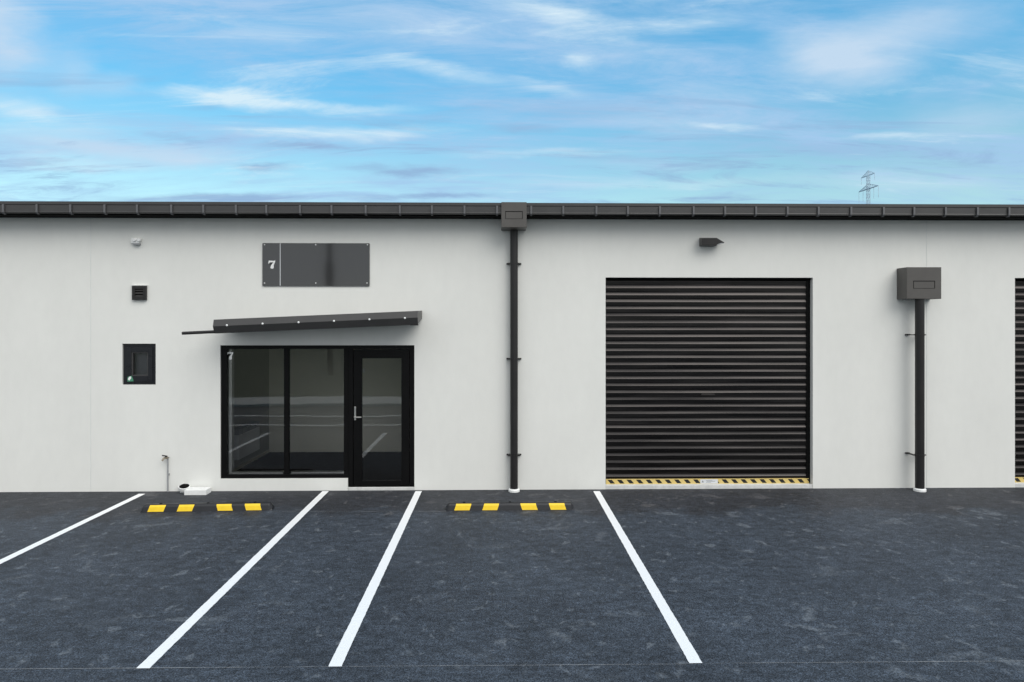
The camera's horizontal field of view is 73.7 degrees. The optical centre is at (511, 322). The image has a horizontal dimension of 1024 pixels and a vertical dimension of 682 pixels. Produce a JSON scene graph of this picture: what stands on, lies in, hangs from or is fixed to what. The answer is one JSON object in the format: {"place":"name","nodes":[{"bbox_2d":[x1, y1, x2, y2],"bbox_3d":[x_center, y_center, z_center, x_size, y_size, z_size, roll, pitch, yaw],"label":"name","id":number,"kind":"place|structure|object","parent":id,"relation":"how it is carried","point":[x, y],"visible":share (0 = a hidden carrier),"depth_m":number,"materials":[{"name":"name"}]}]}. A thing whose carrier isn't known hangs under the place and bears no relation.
{"place":"outdoors","nodes":[
{"label":"outdoors","id":0,"kind":"place"},
{"bbox_2d":[0,487,1023,681],"bbox_3d":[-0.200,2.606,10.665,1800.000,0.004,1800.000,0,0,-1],"label":"parking lot","id":1,"kind":"structure","parent":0,"point":[779,585],"depth_m":6.73,"materials":[{"name":"black asphalt"}]},
{"bbox_2d":[184,487,210,494],"bbox_3d":[-4.802,2.574,10.433,0.331,0.088,0.190,0,0,-1],"label":"concrete block","id":2,"kind":"object","parent":1,"relation":"on","point":[197,491],"depth_m":10.34,"materials":[{"name":"white concrete"}]},
{"bbox_2d":[141,502,274,512],"bbox_3d":[-4.232,2.559,9.508,1.775,0.108,0.155,0,0,-3],"label":"wheel stop","id":3,"kind":"object","parent":1,"relation":"on","point":[204,507],"visible":1,"depth_m":9.45,"materials":[{"name":"black rubber"}]},
{"bbox_2d":[446,501,573,510],"bbox_3d":[-0.029,2.559,9.555,1.778,0.108,0.162,0,0,-1],"label":"wheel stop","id":4,"kind":"object","parent":1,"relation":"on","point":[511,506],"visible":1,"depth_m":9.49,"materials":[{"name":"black rubber"}]},
{"bbox_2d":[0,201,1023,491],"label":"warehouse building","id":5,"kind":"structure","parent":1,"relation":"on","point":[760,347],"depth_m":10.68,"materials":[{"name":"paint"}]},
{"bbox_2d":[131,238,140,244],"bbox_3d":[-5.793,-1.256,10.523,0.151,0.107,0.073,0,0,-1],"label":"alarm sensor","id":6,"kind":"object","parent":5,"relation":"attached to","point":[135,241],"visible":1,"depth_m":10.50,"materials":[{"name":"white plastic"}]},
{"bbox_2d":[131,285,147,299],"bbox_3d":[-5.758,-0.469,10.538,0.242,0.230,0.044,0,0,-1],"label":"wall vent","id":7,"kind":"object","parent":5,"relation":"attached to","point":[139,292],"depth_m":10.52,"materials":[{"name":"black"}]},
{"bbox_2d":[123,344,155,384],"bbox_3d":[-5.773,0.639,10.640,0.515,0.635,0.142,0,0,-1],"label":"meter box","id":8,"kind":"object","parent":5,"relation":"in","point":[139,360],"depth_m":10.58,"materials":[{"name":"metal"}]},
{"bbox_2d":[161,455,169,491],"bbox_3d":[-5.329,2.317,10.505,0.069,0.582,0.142,0,0,30],"label":"garden tap","id":9,"kind":"object","parent":5,"relation":"attached to","point":[167,458],"visible":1,"depth_m":10.53,"materials":[{"name":"metal"}]},
{"bbox_2d":[178,483,189,492],"bbox_3d":[-5.046,2.566,10.521,0.168,0.171,0.183,0,0,-1],"label":"drain pipe","id":10,"kind":"object","parent":5,"relation":"attached to","point":[182,487],"visible":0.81,"depth_m":10.49,"materials":[{"name":"white plastic"}]},
{"bbox_2d":[221,345,347,477],"bbox_3d":[-3.541,1.383,10.723,1.967,2.068,0.198,0,0,-1],"label":"shop window","id":11,"kind":"structure","parent":5,"relation":"in","point":[227,351],"depth_m":10.64,"materials":[{"name":"black metal"}]},
{"bbox_2d":[182,311,421,334],"bbox_3d":[-3.122,-0.008,10.306,3.460,0.368,0.606,0,0,-1],"label":"door canopy","id":12,"kind":"object","parent":5,"relation":"attached to","point":[308,322],"visible":1,"depth_m":10.04,"materials":[{"name":"metal"}]},
{"bbox_2d":[262,243,369,285],"bbox_3d":[-3.041,-0.904,10.600,1.655,0.666,0.024,0,0,-1],"label":"unit sign","id":13,"kind":"object","parent":5,"relation":"attached to","point":[315,264],"visible":1,"depth_m":10.59,"materials":[{"name":"grey metal"}]},
{"bbox_2d":[348,345,413,489],"bbox_3d":[-2.040,1.489,10.693,1.033,2.279,0.194,0,0,-1],"label":"entrance door","id":14,"kind":"structure","parent":5,"relation":"in","point":[356,353],"depth_m":10.66,"materials":[{"name":"black metal"}]},
{"bbox_2d":[501,202,526,492],"bbox_3d":[0.027,0.399,10.478,0.382,4.439,0.382,0,0,-1],"label":"downpipe","id":15,"kind":"object","parent":5,"relation":"attached to","point":[513,218],"visible":1,"depth_m":10.51,"materials":[{"name":"metal"}]},
{"bbox_2d":[606,278,811,488],"bbox_3d":[3.102,0.900,10.809,3.271,3.456,0.156,0,0,-1],"label":"roller door","id":16,"kind":"structure","parent":5,"relation":"in","point":[708,379],"depth_m":10.82,"materials":[{"name":"black metal"}]},
{"bbox_2d":[699,238,723,246],"bbox_3d":[3.108,-1.265,10.641,0.349,0.140,0.172,0,0,-1],"label":"wall lamp","id":17,"kind":"object","parent":5,"relation":"attached to","point":[708,242],"visible":1,"depth_m":10.56,"materials":[{"name":"grey metal"}]},
{"bbox_2d":[897,267,940,491],"bbox_3d":[6.348,0.880,10.647,0.536,3.477,0.279,0,0,-1],"label":"downpipe","id":18,"kind":"object","parent":5,"relation":"attached to","point":[919,285],"visible":1,"depth_m":10.54,"materials":[{"name":"metal"}]},
{"bbox_2d":[1015,278,1023,486],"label":"roller door","id":19,"kind":"structure","parent":5,"relation":"in","point":[1019,282],"depth_m":10.92,"materials":[{"name":"black metal"}]},
{"bbox_2d":[0,0,1023,203],"label":"sky","id":20,"kind":"structure","parent":0,"point":[441,101],"materials":[{"name":"blue"}]},
{"bbox_2d":[859,170,878,203],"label":"power pylon","id":21,"kind":"object","parent":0,"point":[867,184],"visible":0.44,"depth_m":201.66,"materials":[{"name":"metal"}]}
]}

